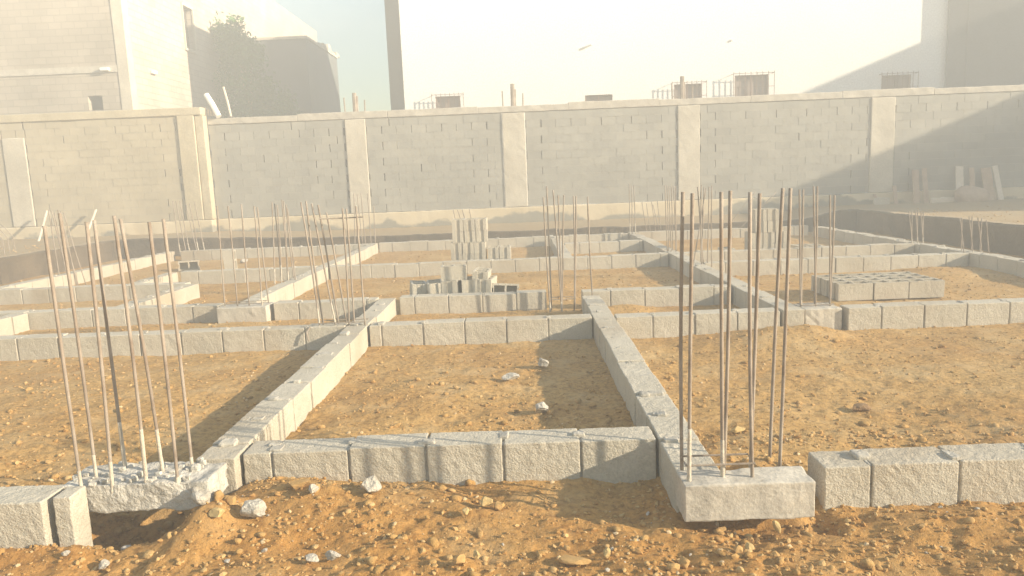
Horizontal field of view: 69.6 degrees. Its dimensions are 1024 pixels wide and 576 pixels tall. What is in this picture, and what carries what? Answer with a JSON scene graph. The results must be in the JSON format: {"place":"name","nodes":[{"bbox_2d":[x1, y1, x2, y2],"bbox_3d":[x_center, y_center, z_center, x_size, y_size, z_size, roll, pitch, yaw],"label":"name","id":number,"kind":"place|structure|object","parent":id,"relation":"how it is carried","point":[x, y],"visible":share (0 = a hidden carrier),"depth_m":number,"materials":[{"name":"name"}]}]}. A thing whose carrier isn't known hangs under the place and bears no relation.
{"place":"outdoors","nodes":[
{"label":"outdoors","id":0,"kind":"place"},
{"bbox_2d":[274,0,390,194],"label":"sky","id":1,"kind":"structure","parent":0,"point":[355,30],"materials":[{"name":"white"}]},
{"bbox_2d":[426,279,441,293],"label":"hollow block","id":2,"kind":"object","parent":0,"point":[434,286],"depth_m":8.95,"materials":[{"name":"concrete"}]},
{"bbox_2d":[463,218,475,230],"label":"hollow block","id":3,"kind":"object","parent":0,"point":[468,224],"depth_m":12.55,"materials":[{"name":"concrete"}]},
{"bbox_2d":[0,198,1023,575],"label":"ground","id":4,"kind":"structure","parent":0,"point":[832,396],"depth_m":4.88,"materials":[{"name":"soil"}]},
{"bbox_2d":[0,313,29,335],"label":"foundation wall","id":5,"kind":"structure","parent":4,"relation":"on","point":[13,324],"depth_m":8.49,"materials":[{"name":"concrete"}]},
{"bbox_2d":[0,485,64,547],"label":"foundation wall","id":6,"kind":"structure","parent":4,"relation":"on","point":[27,516],"depth_m":3.34,"materials":[{"name":"concrete"}]},
{"bbox_2d":[48,210,86,285],"bbox_3d":[-7.724,-0.691,12.776,0.455,1.340,0.173,-2,9,1],"label":"column starter","id":7,"kind":"object","parent":4,"relation":"on","point":[67,244],"depth_m":12.75,"materials":[{"name":"metal"}]},
{"bbox_2d":[53,486,92,546],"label":"foundation wall","id":8,"kind":"structure","parent":4,"relation":"on","point":[72,516],"depth_m":3.37,"materials":[{"name":"concrete"}]},
{"bbox_2d":[0,251,175,288],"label":"foundation wall","id":9,"kind":"structure","parent":4,"relation":"on","point":[112,269],"depth_m":13.60,"materials":[{"name":"concrete"}]},
{"bbox_2d":[0,282,190,304],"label":"foundation wall","id":10,"kind":"structure","parent":4,"relation":"on","point":[25,295],"depth_m":10.91,"materials":[{"name":"concrete"}]},
{"bbox_2d":[0,107,217,239],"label":"boundary wall","id":11,"kind":"structure","parent":4,"relation":"on","point":[141,168],"depth_m":19.59,"materials":[{"name":"paint"}]},
{"bbox_2d":[0,303,223,329],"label":"foundation wall","id":12,"kind":"structure","parent":4,"relation":"on","point":[44,319],"depth_m":8.74,"materials":[{"name":"concrete"}]},
{"bbox_2d":[42,213,227,513],"bbox_3d":[-1.806,0.349,3.528,0.723,1.432,0.286,-2,9,1],"label":"column starter","id":13,"kind":"object","parent":4,"relation":"on","point":[123,485],"depth_m":3.49,"materials":[{"name":"concrete"}]},
{"bbox_2d":[129,272,177,283],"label":"foundation wall","id":14,"kind":"structure","parent":4,"relation":"on","point":[163,278],"depth_m":11.84,"materials":[{"name":"concrete"}]},
{"bbox_2d":[0,0,316,227],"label":"apartment building","id":15,"kind":"structure","parent":4,"relation":"on","point":[62,56],"depth_m":23.50,"materials":[{"name":"paint"}]},
{"bbox_2d":[91,96,103,110],"bbox_3d":[-13.263,-5.926,23.710,0.457,0.456,0.040,-2,9,1],"label":"window","id":16,"kind":"structure","parent":15,"relation":"in","point":[97,102],"depth_m":23.69,"materials":[{"name":"grey"}]},
{"bbox_2d":[180,2,197,53],"bbox_3d":[-12.264,-9.758,27.740,0.310,1.726,0.999,-2,9,1],"label":"window","id":17,"kind":"structure","parent":15,"relation":"in","point":[183,12],"depth_m":28.00,"materials":[{"name":"grey"}]},
{"bbox_2d":[118,284,199,305],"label":"foundation wall","id":18,"kind":"structure","parent":4,"relation":"on","point":[184,293],"depth_m":10.12,"materials":[{"name":"concrete"}]},
{"bbox_2d":[0,323,347,360],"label":"foundation wall","id":19,"kind":"structure","parent":4,"relation":"on","point":[192,341],"depth_m":7.12,"materials":[{"name":"concrete"}]},
{"bbox_2d":[178,260,199,270],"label":"hollow block","id":20,"kind":"object","parent":4,"relation":"on","point":[188,265],"depth_m":14.66,"materials":[{"name":"concrete"}]},
{"bbox_2d":[191,486,213,504],"bbox_3d":[-1.453,0.983,3.472,0.109,0.095,0.141,-2,9,1],"label":"rubble chunk","id":21,"kind":"object","parent":4,"relation":"on","point":[200,496],"visible":0.83,"depth_m":3.44,"materials":[{"name":"stone"}]},
{"bbox_2d":[216,204,274,322],"bbox_3d":[-3.162,-0.242,8.646,0.587,1.474,0.327,-2,9,1],"label":"column starter","id":22,"kind":"object","parent":4,"relation":"on","point":[262,311],"depth_m":8.57,"materials":[{"name":"concrete"}]},
{"bbox_2d":[180,265,317,283],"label":"foundation wall","id":23,"kind":"structure","parent":4,"relation":"on","point":[203,276],"depth_m":12.37,"materials":[{"name":"concrete"}]},
{"bbox_2d":[222,249,237,268],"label":"hollow block","id":24,"kind":"object","parent":23,"relation":"on","point":[227,259],"depth_m":14.11,"materials":[{"name":"concrete"}]},
{"bbox_2d":[239,498,266,517],"bbox_3d":[-1.188,1.019,3.400,0.121,0.079,0.092,0,9,15],"label":"rubble chunk","id":25,"kind":"object","parent":4,"relation":"on","point":[254,508],"visible":1,"depth_m":3.37,"materials":[{"name":"stone"}]},
{"bbox_2d":[208,11,304,118],"bbox_3d":[-10.370,-7.067,30.664,3.777,8.812,3.265,-2,9,1],"label":"tree","id":26,"kind":"object","parent":4,"relation":"on","point":[242,50],"visible":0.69,"depth_m":29.83,"materials":[{"name":"green plant"}]},
{"bbox_2d":[180,244,366,260],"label":"foundation wall","id":27,"kind":"structure","parent":4,"relation":"on","point":[214,254],"depth_m":16.56,"materials":[{"name":"concrete"}]},
{"bbox_2d":[172,201,204,254],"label":"column starter","id":28,"kind":"object","parent":27,"relation":"on","point":[185,228],"depth_m":16.70,"materials":[{"name":"metal"}]},
{"bbox_2d":[353,193,375,243],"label":"column starter","id":29,"kind":"object","parent":27,"relation":"on","point":[363,219],"depth_m":16.62,"materials":[{"name":"metal"}]},
{"bbox_2d":[196,298,396,494],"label":"foundation wall","id":30,"kind":"structure","parent":4,"relation":"on","point":[281,411],"depth_m":4.95,"materials":[{"name":"concrete"}]},
{"bbox_2d":[300,201,368,340],"bbox_3d":[-1.712,-0.183,7.132,0.615,1.330,0.304,-4,9,-8],"label":"column starter","id":31,"kind":"object","parent":30,"relation":"on","point":[338,319],"depth_m":7.09,"materials":[{"name":"metal"}]},
{"bbox_2d":[254,35,340,113],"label":"building","id":32,"kind":"structure","parent":4,"relation":"on","point":[305,67],"depth_m":34.89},
{"bbox_2d":[287,478,309,489],"bbox_3d":[-1.040,0.956,3.597,0.107,0.043,0.088,-2,9,1],"label":"stone","id":33,"kind":"object","parent":4,"relation":"on","point":[298,484],"visible":1,"depth_m":3.57,"materials":[{"name":"stone"}]},
{"bbox_2d":[240,243,377,302],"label":"foundation wall","id":34,"kind":"structure","parent":4,"relation":"on","point":[292,288],"depth_m":11.03,"materials":[{"name":"concrete"}]},
{"bbox_2d":[271,200,295,283],"bbox_3d":[-3.332,-0.671,10.721,0.320,1.216,0.173,-2,9,1],"label":"column starter","id":35,"kind":"object","parent":34,"relation":"on","point":[285,236],"depth_m":10.69,"materials":[{"name":"metal"}]},
{"bbox_2d":[273,297,378,320],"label":"foundation wall","id":36,"kind":"structure","parent":4,"relation":"on","point":[293,309],"depth_m":8.67,"materials":[{"name":"concrete"}]},
{"bbox_2d":[360,475,381,492],"bbox_3d":[-0.680,0.958,3.571,0.094,0.086,0.123,-2,9,1],"label":"rubble chunk","id":37,"kind":"object","parent":4,"relation":"on","point":[371,484],"visible":1,"depth_m":3.54,"materials":[{"name":"stone"}]},
{"bbox_2d":[243,426,655,485],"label":"foundation wall","id":38,"kind":"structure","parent":4,"relation":"on","point":[615,455],"depth_m":3.81,"materials":[{"name":"concrete"}]},
{"bbox_2d":[450,241,462,253],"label":"hollow block","id":39,"kind":"object","parent":4,"relation":"on","point":[456,248],"depth_m":12.61,"materials":[{"name":"concrete"}]},
{"bbox_2d":[452,231,464,242],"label":"hollow block","id":40,"kind":"object","parent":39,"relation":"on","point":[458,237],"depth_m":12.58,"materials":[{"name":"concrete"}]},
{"bbox_2d":[452,218,464,230],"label":"hollow block","id":41,"kind":"object","parent":40,"relation":"on","point":[457,224],"depth_m":12.55,"materials":[{"name":"concrete"}]},
{"bbox_2d":[462,242,473,253],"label":"hollow block","id":42,"kind":"object","parent":4,"relation":"on","point":[468,247],"depth_m":12.61,"materials":[{"name":"concrete"}]},
{"bbox_2d":[400,289,546,314],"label":"foundation wall","id":43,"kind":"structure","parent":4,"relation":"on","point":[481,302],"depth_m":8.69,"materials":[{"name":"concrete"}]},
{"bbox_2d":[474,241,485,253],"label":"hollow block","id":44,"kind":"object","parent":4,"relation":"on","point":[479,247],"depth_m":12.61,"materials":[{"name":"concrete"}]},
{"bbox_2d":[476,229,487,241],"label":"hollow block","id":45,"kind":"object","parent":44,"relation":"on","point":[481,235],"depth_m":12.57,"materials":[{"name":"concrete"}]},
{"bbox_2d":[475,217,487,229],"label":"hollow block","id":46,"kind":"object","parent":45,"relation":"on","point":[481,223],"depth_m":12.55,"materials":[{"name":"concrete"}]},
{"bbox_2d":[369,314,592,346],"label":"foundation wall","id":47,"kind":"structure","parent":4,"relation":"on","point":[502,329],"depth_m":7.07,"materials":[{"name":"concrete"}]},
{"bbox_2d":[488,245,499,258],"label":"hollow block","id":48,"kind":"object","parent":4,"relation":"on","point":[493,252],"depth_m":12.67,"materials":[{"name":"concrete"}]},
{"bbox_2d":[330,252,667,279],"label":"foundation wall","id":49,"kind":"structure","parent":4,"relation":"on","point":[534,264],"depth_m":12.24,"materials":[{"name":"concrete"}]},
{"bbox_2d":[379,233,627,251],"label":"foundation wall","id":50,"kind":"structure","parent":4,"relation":"on","point":[514,242],"depth_m":16.64,"materials":[{"name":"concrete"}]},
{"bbox_2d":[499,245,510,257],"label":"hollow block","id":51,"kind":"object","parent":4,"relation":"on","point":[504,251],"depth_m":12.67,"materials":[{"name":"concrete"}]},
{"bbox_2d":[492,283,518,291],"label":"hollow block","id":52,"kind":"object","parent":4,"relation":"on","point":[503,287],"depth_m":9.18,"materials":[{"name":"concrete"}]},
{"bbox_2d":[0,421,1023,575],"bbox_3d":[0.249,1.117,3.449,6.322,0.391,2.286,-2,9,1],"label":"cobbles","id":53,"kind":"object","parent":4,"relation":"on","point":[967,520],"visible":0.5,"depth_m":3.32,"materials":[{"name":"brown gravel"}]},
{"bbox_2d":[0,287,1023,575],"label":"soil clods","id":54,"kind":"object","parent":4,"relation":"on","point":[434,543],"visible":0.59,"depth_m":3.76,"materials":[{"name":"brown soil"}]},
{"bbox_2d":[550,236,571,256],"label":"foundation wall","id":55,"kind":"structure","parent":4,"relation":"on","point":[553,245],"depth_m":14.29,"materials":[{"name":"concrete"}]},
{"bbox_2d":[130,488,996,571],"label":"mortar crumbs","id":56,"kind":"object","parent":4,"relation":"on","point":[606,569],"visible":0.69,"depth_m":3.19,"materials":[{"name":"concrete"}]},
{"bbox_2d":[543,186,592,311],"bbox_3d":[0.636,-0.455,8.406,0.543,1.416,0.252,-2,9,1],"label":"column starter","id":57,"kind":"object","parent":4,"relation":"on","point":[560,270],"depth_m":8.37,"materials":[{"name":"metal"}]},
{"bbox_2d":[557,554,591,564],"bbox_3d":[0.255,1.117,3.020,0.140,0.035,0.070,-2,9,1],"label":"stone","id":58,"kind":"object","parent":4,"relation":"on","point":[570,559],"visible":1,"depth_m":3.00,"materials":[{"name":"stone"}]},
{"bbox_2d":[564,239,642,253],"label":"foundation wall","id":59,"kind":"structure","parent":4,"relation":"on","point":[612,246],"depth_m":14.73,"materials":[{"name":"concrete"}]},
{"bbox_2d":[207,76,1023,230],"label":"boundary wall","id":60,"kind":"structure","parent":4,"relation":"on","point":[859,146],"depth_m":19.67,"materials":[{"name":"concrete"}]},
{"bbox_2d":[203,93,220,117],"bbox_3d":[-7.955,-4.848,19.587,0.497,0.669,0.154,2,9,24],"label":"plastic pipe","id":61,"kind":"object","parent":60,"relation":"on","point":[211,103],"visible":1,"depth_m":19.53,"materials":[{"name":"white"}]},
{"bbox_2d":[582,295,718,512],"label":"foundation wall","id":62,"kind":"structure","parent":4,"relation":"on","point":[646,397],"depth_m":4.56,"materials":[{"name":"concrete"}]},
{"bbox_2d":[581,284,726,306],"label":"foundation wall","id":63,"kind":"structure","parent":4,"relation":"on","point":[703,294],"depth_m":8.60,"materials":[{"name":"concrete"}]},
{"bbox_2d":[384,0,947,211],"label":"white building","id":64,"kind":"structure","parent":4,"relation":"on","point":[459,53],"depth_m":24.55,"materials":[{"name":"paint"}]},
{"bbox_2d":[431,92,463,108],"bbox_3d":[-2.132,-5.834,24.913,1.081,1.430,0.428,-2,9,1],"label":"window","id":65,"kind":"structure","parent":64,"relation":"in","point":[449,101],"depth_m":25.00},
{"bbox_2d":[585,94,611,100],"bbox_3d":[2.942,-5.873,25.011,0.924,1.300,0.140,-2,9,1],"label":"window","id":66,"kind":"structure","parent":64,"relation":"in","point":[588,97],"depth_m":24.95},
{"bbox_2d":[671,80,706,98],"bbox_3d":[5.923,-6.211,24.791,1.160,1.430,0.428,-2,9,1],"label":"window","id":67,"kind":"structure","parent":64,"relation":"in","point":[697,88],"depth_m":24.87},
{"bbox_2d":[731,71,774,96],"bbox_3d":[8.049,-6.499,24.730,1.370,1.430,0.428,-2,9,1],"label":"window","id":68,"kind":"structure","parent":64,"relation":"in","point":[745,85],"depth_m":24.83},
{"bbox_2d":[879,71,918,88],"bbox_3d":[12.876,-6.485,24.693,1.218,1.430,0.428,-2,9,1],"label":"window","id":69,"kind":"structure","parent":64,"relation":"in","point":[892,81],"depth_m":24.78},
{"bbox_2d":[614,307,779,338],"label":"foundation wall","id":70,"kind":"structure","parent":4,"relation":"on","point":[650,325],"depth_m":7.02,"materials":[{"name":"concrete"}]},
{"bbox_2d":[628,232,803,325],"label":"foundation wall","id":71,"kind":"structure","parent":4,"relation":"on","point":[703,273],"depth_m":9.22,"materials":[{"name":"concrete"}]},
{"bbox_2d":[629,184,635,235],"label":"column starter","id":72,"kind":"object","parent":71,"relation":"on","point":[632,211],"depth_m":16.33,"materials":[{"name":"metal"}]},
{"bbox_2d":[693,185,711,266],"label":"column starter","id":73,"kind":"object","parent":71,"relation":"on","point":[701,211],"depth_m":10.63,"materials":[{"name":"metal"}]},
{"bbox_2d":[638,225,807,240],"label":"foundation wall","id":74,"kind":"structure","parent":4,"relation":"on","point":[661,235],"depth_m":16.67,"materials":[{"name":"concrete"}]},
{"bbox_2d":[676,188,814,521],"bbox_3d":[1.009,0.280,3.299,0.575,1.429,0.404,-2,9,1],"label":"column starter","id":75,"kind":"object","parent":4,"relation":"on","point":[751,491],"depth_m":3.20,"materials":[{"name":"concrete"}]},
{"bbox_2d":[684,243,913,261],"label":"foundation wall","id":76,"kind":"structure","parent":4,"relation":"on","point":[870,249],"depth_m":12.21,"materials":[{"name":"concrete"}]},
{"bbox_2d":[794,186,841,329],"bbox_3d":[2.932,-0.248,7.098,0.386,1.457,0.328,-2,9,1],"label":"column starter","id":77,"kind":"object","parent":4,"relation":"on","point":[827,314],"depth_m":7.04,"materials":[{"name":"concrete"}]},
{"bbox_2d":[811,274,847,292],"bbox_3d":[3.928,-0.058,9.101,0.390,0.194,0.190,-2,9,0],"label":"hollow block","id":78,"kind":"object","parent":4,"relation":"on","point":[812,280],"depth_m":9.15,"materials":[{"name":"concrete"}]},
{"bbox_2d":[702,252,968,275],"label":"foundation wall","id":79,"kind":"structure","parent":4,"relation":"on","point":[858,263],"depth_m":10.74,"materials":[{"name":"concrete"}]},
{"bbox_2d":[959,216,988,252],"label":"column starter","id":80,"kind":"object","parent":79,"relation":"on","point":[980,232],"depth_m":10.76,"materials":[{"name":"metal"}]},
{"bbox_2d":[818,276,853,294],"bbox_3d":[3.926,-0.028,8.904,0.390,0.194,0.190,-2,9,1],"label":"hollow block","id":81,"kind":"object","parent":4,"relation":"on","point":[821,283],"depth_m":8.94,"materials":[{"name":"concrete"}]},
{"bbox_2d":[824,278,864,296],"bbox_3d":[3.925,0.002,8.706,0.390,0.194,0.190,-2,9,2],"label":"hollow block","id":82,"kind":"object","parent":4,"relation":"on","point":[826,290],"depth_m":8.76,"materials":[{"name":"concrete"}]},
{"bbox_2d":[831,281,872,300],"bbox_3d":[3.923,0.032,8.508,0.390,0.194,0.190,-2,9,1],"label":"hollow block","id":83,"kind":"object","parent":4,"relation":"on","point":[851,290],"depth_m":8.42,"materials":[{"name":"concrete"}]},
{"bbox_2d":[868,279,908,299],"bbox_3d":[4.328,0.016,8.503,0.390,0.194,0.190,-2,9,0],"label":"hollow block","id":84,"kind":"object","parent":4,"relation":"on","point":[892,289],"depth_m":8.41,"materials":[{"name":"concrete"}]},
{"bbox_2d":[808,443,1023,510],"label":"foundation wall","id":85,"kind":"structure","parent":4,"relation":"on","point":[949,475],"depth_m":3.36,"materials":[{"name":"concrete"}]},
{"bbox_2d":[912,169,919,202],"bbox_3d":[10.668,-2.452,19.458,0.178,1.346,0.403,0,9,12],"label":"wooden plank","id":86,"kind":"object","parent":4,"relation":"on","point":[915,185],"visible":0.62,"depth_m":19.47,"materials":[{"name":"brown wood"}]},
{"bbox_2d":[813,226,1023,277],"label":"foundation wall","id":87,"kind":"structure","parent":4,"relation":"on","point":[1006,264],"depth_m":11.60,"materials":[{"name":"concrete"}]},
{"bbox_2d":[908,210,923,243],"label":"column starter","id":88,"kind":"object","parent":87,"relation":"on","point":[916,225],"depth_m":12.25,"materials":[{"name":"metal"}]},
{"bbox_2d":[902,278,944,297],"bbox_3d":[4.732,0.001,8.497,0.390,0.194,0.190,-2,9,2],"label":"hollow block","id":89,"kind":"object","parent":4,"relation":"on","point":[926,288],"depth_m":8.40,"materials":[{"name":"concrete"}]},
{"bbox_2d":[921,168,928,202],"bbox_3d":[10.922,-2.453,19.458,0.137,1.408,0.380,-1,9,6],"label":"wooden plank","id":90,"kind":"object","parent":4,"relation":"on","point":[925,186],"visible":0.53,"depth_m":19.46,"materials":[{"name":"brown wood"}]},
{"bbox_2d":[840,298,1023,329],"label":"foundation wall","id":91,"kind":"structure","parent":4,"relation":"on","point":[920,314],"depth_m":6.97,"materials":[{"name":"concrete"}]},
{"bbox_2d":[955,166,963,189],"bbox_3d":[11.810,-2.461,19.447,0.201,1.497,0.437,1,9,18],"label":"wooden plank","id":92,"kind":"object","parent":4,"relation":"on","point":[959,177],"visible":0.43,"depth_m":19.47,"materials":[{"name":"brown wood"}]},
{"bbox_2d":[954,185,989,201],"bbox_3d":[11.887,-2.328,19.079,0.840,0.654,0.608,-2,9,1],"label":"sand heap","id":93,"kind":"object","parent":4,"relation":"on","point":[966,193],"visible":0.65,"depth_m":18.86,"materials":[{"name":"beige sand"}]},
{"bbox_2d":[943,0,1023,189],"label":"grey building","id":94,"kind":"structure","parent":4,"relation":"on","point":[985,43],"depth_m":23.90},
{"bbox_2d":[981,167,995,199],"bbox_3d":[12.604,-2.405,19.448,0.261,1.543,0.431,-4,9,-14],"label":"wooden plank","id":95,"kind":"object","parent":4,"relation":"on","point":[987,179],"visible":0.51,"depth_m":19.46,"materials":[{"name":"brown wood"}]},
{"bbox_2d":[992,165,1003,199],"bbox_3d":[12.883,-2.419,19.446,0.140,1.631,0.475,-7,10,-28],"label":"wooden plank","id":96,"kind":"object","parent":4,"relation":"on","point":[997,181],"visible":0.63,"depth_m":19.45,"materials":[{"name":"brown wood"}]},
{"bbox_2d":[0,209,1023,284],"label":"embankment","id":97,"kind":"structure","parent":0,"point":[1006,238],"depth_m":16.73,"materials":[{"name":"soil"}]},
{"bbox_2d":[0,280,1023,477],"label":"gravel","id":98,"kind":"structure","parent":0,"point":[543,427],"depth_m":5.41,"materials":[{"name":"gravel"}]},
{"bbox_2d":[1,205,1023,308],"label":"gravel","id":99,"kind":"structure","parent":0,"point":[941,278],"depth_m":11.06,"materials":[{"name":"gravel"}]},
{"bbox_2d":[664,185,676,251],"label":"column starter","id":100,"kind":"object","parent":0,"point":[670,218],"depth_m":12.39,"materials":[{"name":"metal"}]},
{"bbox_2d":[744,231,762,243],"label":"hollow block","id":101,"kind":"object","parent":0,"point":[754,236],"depth_m":12.55,"materials":[{"name":"concrete"}]},
{"bbox_2d":[752,208,766,220],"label":"hollow block","id":102,"kind":"object","parent":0,"point":[763,214],"depth_m":12.49,"materials":[{"name":"concrete"}]},
{"bbox_2d":[762,232,774,243],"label":"hollow block","id":103,"kind":"object","parent":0,"point":[768,237],"depth_m":12.54,"materials":[{"name":"concrete"}]},
{"bbox_2d":[767,220,778,231],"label":"hollow block","id":104,"kind":"object","parent":103,"relation":"on","point":[772,225],"depth_m":12.51,"materials":[{"name":"concrete"}]},
{"bbox_2d":[762,208,778,220],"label":"hollow block","id":105,"kind":"object","parent":104,"relation":"on","point":[772,213],"depth_m":12.48,"materials":[{"name":"concrete"}]},
{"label":"hollow block","id":106,"kind":"object","parent":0,"visible":0},
{"bbox_2d":[410,280,427,294],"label":"hollow block","id":107,"kind":"object","parent":106,"relation":"on","point":[418,287],"depth_m":8.99,"materials":[{"name":"concrete"}]},
{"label":"hollow block","id":108,"kind":"object","parent":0,"visible":0},
{"bbox_2d":[441,280,461,293],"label":"hollow block","id":109,"kind":"object","parent":108,"relation":"on","point":[454,286],"depth_m":8.94,"materials":[{"name":"concrete"}]},
{"bbox_2d":[440,264,466,280],"bbox_3d":[-0.712,-0.191,9.059,0.312,0.175,0.190,-2,9,-1],"label":"hollow block","id":110,"kind":"object","parent":109,"relation":"on","point":[453,272],"depth_m":8.97,"materials":[{"name":"concrete"}]},
{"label":"hollow block","id":111,"kind":"object","parent":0,"visible":0},
{"bbox_2d":[461,276,477,292],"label":"hollow block","id":112,"kind":"object","parent":111,"relation":"on","point":[469,284],"depth_m":8.95,"materials":[{"name":"concrete"}]},
{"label":"hollow block","id":113,"kind":"object","parent":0,"visible":0},
{"bbox_2d":[476,275,496,292],"bbox_3d":[-0.316,-0.036,9.149,0.190,0.194,0.390,2,9,10],"label":"hollow block","id":114,"kind":"object","parent":113,"relation":"on","point":[484,285],"depth_m":8.97,"materials":[{"name":"concrete"}]},
{"bbox_2d":[472,267,491,279],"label":"hollow block","id":115,"kind":"object","parent":114,"relation":"on","point":[481,273],"depth_m":9.02,"materials":[{"name":"concrete"}]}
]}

